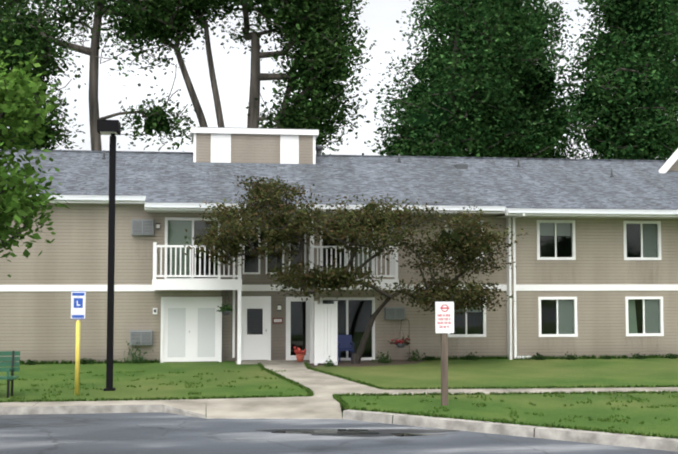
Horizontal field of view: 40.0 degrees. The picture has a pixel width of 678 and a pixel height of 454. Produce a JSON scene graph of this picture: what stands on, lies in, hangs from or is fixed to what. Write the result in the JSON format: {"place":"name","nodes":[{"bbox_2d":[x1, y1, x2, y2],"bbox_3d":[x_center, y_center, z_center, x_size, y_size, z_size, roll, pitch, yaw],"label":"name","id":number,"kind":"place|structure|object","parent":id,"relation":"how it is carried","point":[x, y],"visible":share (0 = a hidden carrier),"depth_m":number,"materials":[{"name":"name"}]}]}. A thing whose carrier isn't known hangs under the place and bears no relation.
{"place":"outdoors","nodes":[
{"label":"outdoors","id":0,"kind":"place"},
{"bbox_2d":[0,0,77,147],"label":"tree","id":1,"kind":"object","parent":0,"point":[6,5],"depth_m":56.60,"materials":[{"name":"green plant"}]},
{"bbox_2d":[0,0,207,151],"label":"tree","id":2,"kind":"object","parent":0,"point":[150,125],"depth_m":55.36,"materials":[{"name":"green plant"}]},
{"bbox_2d":[91,0,215,126],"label":"tree","id":3,"kind":"object","parent":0,"point":[133,12],"depth_m":54.80,"materials":[{"name":"green plant"}]},
{"bbox_2d":[221,294,230,314],"bbox_3d":[-3.692,2.471,30.529,0.328,0.821,0.328,0,-3,-7],"label":"hanging basket","id":4,"kind":"object","parent":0,"point":[226,313],"visible":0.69,"depth_m":30.40,"materials":[{"name":"green plant"}]},
{"bbox_2d":[179,0,375,154],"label":"tree","id":5,"kind":"object","parent":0,"point":[323,84],"depth_m":55.35,"materials":[{"name":"green plant"}]},
{"bbox_2d":[250,0,372,127],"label":"tree","id":6,"kind":"object","parent":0,"point":[348,10],"depth_m":55.50,"materials":[{"name":"green plant"}]},
{"bbox_2d":[0,349,677,436],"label":"lawn","id":7,"kind":"structure","parent":0,"point":[649,372],"depth_m":24.64,"materials":[{"name":"green plant"}]},
{"bbox_2d":[0,351,19,397],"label":"bench","id":8,"kind":"object","parent":7,"relation":"on","point":[12,369],"visible":0.96,"depth_m":22.12,"materials":[{"name":"green metal"}]},
{"bbox_2d":[21,359,39,364],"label":"shrub","id":9,"kind":"object","parent":7,"relation":"on","point":[29,362],"visible":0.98,"depth_m":30.00,"materials":[{"name":"green plant"}]},
{"bbox_2d":[0,20,69,276],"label":"tree","id":10,"kind":"object","parent":7,"relation":"on","point":[10,202],"depth_m":13.15,"materials":[{"name":"green plant"}]},
{"bbox_2d":[71,291,85,394],"bbox_3d":[-6.245,2.769,22.267,0.340,2.470,0.110,0,-3,-7],"label":"accessible sign","id":11,"kind":"object","parent":7,"relation":"on","point":[78,304],"visible":1,"depth_m":22.27,"materials":[{"name":"yellow metal"}]},
{"bbox_2d":[80,358,95,364],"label":"shrub","id":12,"kind":"object","parent":7,"relation":"on","point":[87,361],"visible":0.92,"depth_m":30.25,"materials":[{"name":"green plant"}]},
{"bbox_2d":[97,119,120,390],"bbox_3d":[-5.798,0.699,23.301,0.520,6.720,0.600,0,-3,-7],"label":"light pole","id":13,"kind":"object","parent":7,"relation":"on","point":[112,128],"visible":1,"depth_m":23.22,"materials":[{"name":"black metal"}]},
{"bbox_2d":[113,340,152,362],"bbox_3d":[-6.729,4.067,30.420,1.304,0.731,0.635,0,-3,-7],"label":"wispy shrub","id":14,"kind":"object","parent":7,"relation":"on","point":[136,357],"visible":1,"depth_m":30.41,"materials":[{"name":"green plant"}]},
{"bbox_2d":[165,0,266,126],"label":"tree","id":15,"kind":"object","parent":7,"relation":"on","point":[218,108],"depth_m":55.49,"materials":[{"name":"green plant"}]},
{"bbox_2d":[0,203,677,363],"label":"building walls","id":16,"kind":"structure","parent":7,"relation":"on","point":[37,323],"depth_m":31.87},
{"bbox_2d":[152,218,241,363],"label":"balcony","id":17,"kind":"structure","parent":16,"relation":"attached to","point":[196,284],"depth_m":30.19,"materials":[{"name":"white paint"}]},
{"bbox_2d":[216,302,232,311],"bbox_3d":[-3.650,2.628,30.532,0.741,0.343,0.502,0,-3,-7],"label":"hanging plant","id":18,"kind":"object","parent":17,"relation":"hanging from","point":[223,309],"visible":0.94,"depth_m":30.46,"materials":[{"name":"green plant"}]},
{"bbox_2d":[160,296,270,362],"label":"doors","id":19,"kind":"structure","parent":16,"relation":"attached to","point":[190,326],"depth_m":31.13,"materials":[{"name":"white paint"}]},
{"bbox_2d":[130,213,530,358],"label":"facade fittings","id":20,"kind":"object","parent":16,"relation":"attached to","point":[141,227],"visible":0.69,"depth_m":31.51,"materials":[{"name":"grey"}]},
{"bbox_2d":[0,127,677,216],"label":"roof","id":21,"kind":"structure","parent":16,"relation":"on","point":[214,162],"depth_m":33.88,"materials":[{"name":"grey tile"}]},
{"bbox_2d":[308,213,398,362],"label":"balcony","id":22,"kind":"structure","parent":16,"relation":"attached to","point":[393,268],"depth_m":30.86,"materials":[{"name":"white paint"}]},
{"bbox_2d":[164,217,663,360],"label":"windows","id":23,"kind":"structure","parent":16,"relation":"attached to","point":[557,316],"depth_m":32.85,"materials":[{"name":"glass"}]},
{"bbox_2d":[0,354,677,363],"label":"grass fringe","id":24,"kind":"object","parent":7,"relation":"on","point":[434,358],"depth_m":32.05,"materials":[{"name":"green plant"}]},
{"bbox_2d":[309,360,423,367],"bbox_3d":[0.975,4.465,30.430,4.100,0.001,2.600,0,-3,-7],"label":"mulch bed","id":25,"kind":"object","parent":7,"relation":"on","point":[363,363],"depth_m":30.49,"materials":[{"name":"brown soil"}]},
{"bbox_2d":[314,301,337,364],"bbox_3d":[-0.427,3.421,30.057,0.774,2.050,0.124,0,-3,-7],"label":"privacy screen","id":26,"kind":"object","parent":25,"relation":"on","point":[322,354],"visible":0.98,"depth_m":30.04,"materials":[{"name":"white paint"}]},
{"bbox_2d":[322,356,337,366],"bbox_3d":[-0.297,4.240,29.432,0.448,0.356,0.383,3,-4,-38],"label":"entry shrub","id":27,"kind":"object","parent":25,"relation":"on","point":[329,364],"visible":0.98,"depth_m":29.37,"materials":[{"name":"green plant"}]},
{"bbox_2d":[337,335,354,361],"bbox_3d":[0.216,4.075,31.259,0.540,0.880,0.630,0,-3,-7],"label":"patio chair","id":28,"kind":"object","parent":25,"relation":"on","point":[344,342],"visible":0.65,"depth_m":31.46,"materials":[{"name":"blue plastic"}]},
{"bbox_2d":[184,175,527,363],"bbox_3d":[0.567,1.421,29.449,10.866,6.074,4.484,0,-3,-7],"label":"tree","id":29,"kind":"object","parent":25,"relation":"on","point":[454,241],"depth_m":29.21,"materials":[{"name":"green plant"}]},
{"bbox_2d":[371,351,393,363],"bbox_3d":[1.433,4.270,30.559,0.770,0.412,0.503,0,-3,-7],"label":"entry shrub","id":30,"kind":"object","parent":25,"relation":"on","point":[384,360],"visible":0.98,"depth_m":30.54,"materials":[{"name":"green plant"}]},
{"bbox_2d":[391,319,409,361],"bbox_3d":[2.062,3.782,31.105,0.563,1.448,0.363,2,-4,-37],"label":"hanging basket","id":31,"kind":"object","parent":25,"relation":"on","point":[399,344],"visible":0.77,"depth_m":31.04,"materials":[{"name":"black metal"}]},
{"bbox_2d":[388,335,409,345],"bbox_3d":[2.096,3.793,31.133,0.890,0.352,0.593,0,-3,-7],"label":"hanging flower basket","id":32,"kind":"object","parent":31,"relation":"in","point":[406,343],"visible":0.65,"depth_m":31.06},
{"bbox_2d":[405,349,420,360],"bbox_3d":[2.553,4.282,31.518,0.599,0.509,0.508,0,-3,-7],"label":"entry shrub","id":33,"kind":"object","parent":25,"relation":"on","point":[413,358],"visible":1,"depth_m":31.44,"materials":[{"name":"green plant"}]},
{"bbox_2d":[374,0,471,156],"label":"tree","id":34,"kind":"object","parent":7,"relation":"on","point":[416,68],"depth_m":66.57,"materials":[{"name":"green plant"}]},
{"bbox_2d":[421,353,435,360],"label":"shrub","id":35,"kind":"object","parent":7,"relation":"on","point":[427,358],"visible":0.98,"depth_m":31.66,"materials":[{"name":"green plant"}]},
{"bbox_2d":[435,302,453,405],"bbox_3d":[2.311,2.768,20.406,0.420,2.260,0.120,0,-3,-7],"label":"no parking sign","id":36,"kind":"object","parent":7,"relation":"on","point":[444,319],"visible":1,"depth_m":20.38,"materials":[{"name":"white wood"}]},
{"bbox_2d":[362,0,537,157],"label":"tree","id":37,"kind":"object","parent":7,"relation":"on","point":[421,122],"depth_m":56.10,"materials":[{"name":"green plant"}]},
{"bbox_2d":[236,360,677,395],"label":"footpath","id":38,"kind":"structure","parent":7,"relation":"on","point":[319,383],"depth_m":23.46,"materials":[{"name":"concrete"}]},
{"bbox_2d":[293,346,305,361],"bbox_3d":[-1.304,4.249,31.089,0.409,0.514,0.423,0,-3,-7],"label":"flower pot","id":39,"kind":"object","parent":38,"relation":"on","point":[300,356],"visible":1,"depth_m":31.00,"materials":[{"name":"red ceramic"}]},
{"bbox_2d":[25,369,670,401],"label":"turf lips","id":40,"kind":"object","parent":38,"relation":"on","point":[338,395],"visible":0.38,"depth_m":22.18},
{"bbox_2d":[461,351,479,359],"bbox_3d":[4.500,4.409,31.880,0.728,0.326,0.540,0,-3,-7],"label":"shrub","id":41,"kind":"object","parent":7,"relation":"on","point":[470,357],"visible":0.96,"depth_m":31.84,"materials":[{"name":"green plant"}]},
{"bbox_2d":[423,0,581,158],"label":"tree","id":42,"kind":"object","parent":7,"relation":"on","point":[534,77],"depth_m":58.54,"materials":[{"name":"green plant"}]},
{"bbox_2d":[332,394,677,438],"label":"grass kerb edges","id":43,"kind":"object","parent":7,"relation":"on","point":[336,397],"depth_m":17.79,"materials":[{"name":"grey concrete"}]},
{"bbox_2d":[340,403,676,438],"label":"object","id":44,"kind":"structure","parent":7,"relation":"on","point":[488,421],"depth_m":18.05,"materials":[{"name":"green plant"}]},
{"bbox_2d":[480,0,589,158],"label":"tree","id":45,"kind":"object","parent":7,"relation":"on","point":[555,13],"depth_m":65.51,"materials":[{"name":"green plant"}]},
{"bbox_2d":[526,352,547,359],"bbox_3d":[6.771,4.426,31.875,0.818,0.279,0.402,0,-3,3],"label":"shrub","id":46,"kind":"object","parent":7,"relation":"on","point":[540,357],"visible":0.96,"depth_m":31.83,"materials":[{"name":"green plant"}]},
{"bbox_2d":[561,351,576,359],"bbox_3d":[7.948,4.427,32.012,0.613,0.291,0.405,0,-3,-7],"label":"shrub","id":47,"kind":"object","parent":7,"relation":"on","point":[572,357],"visible":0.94,"depth_m":31.97,"materials":[{"name":"green plant"}]},
{"bbox_2d":[542,0,677,159],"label":"tree","id":48,"kind":"object","parent":7,"relation":"on","point":[642,25],"depth_m":56.52,"materials":[{"name":"green plant"}]},
{"bbox_2d":[590,0,677,159],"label":"tree","id":49,"kind":"object","parent":7,"relation":"on","point":[675,6],"depth_m":61.03,"materials":[{"name":"green plant"}]},
{"bbox_2d":[630,352,646,358],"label":"shrub","id":50,"kind":"object","parent":7,"relation":"on","point":[637,356],"visible":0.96,"depth_m":32.30,"materials":[{"name":"green plant"}]},
{"bbox_2d":[659,148,677,172],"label":"roof trim","id":51,"kind":"structure","parent":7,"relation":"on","point":[671,163],"depth_m":36.76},
{"bbox_2d":[665,353,676,358],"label":"shrub","id":52,"kind":"object","parent":7,"relation":"on","point":[671,356],"visible":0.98,"depth_m":32.46,"materials":[{"name":"green plant"}]},
{"bbox_2d":[0,412,677,453],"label":"road","id":53,"kind":"structure","parent":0,"point":[133,433],"depth_m":16.93,"materials":[{"name":"grey asphalt"}]},
{"bbox_2d":[0,396,677,451],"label":"kerb","id":54,"kind":"structure","parent":53,"relation":"on","point":[317,407],"depth_m":19.88,"materials":[{"name":"concrete"}]},
{"bbox_2d":[255,429,460,436],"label":"puddle water","id":55,"kind":"structure","parent":53,"relation":"on","point":[366,432],"depth_m":17.80,"materials":[{"name":"black liquid"}]},
{"bbox_2d":[2,0,677,158],"label":"sky","id":56,"kind":"structure","parent":0,"point":[232,70],"materials":[{"name":"white"}]}
]}

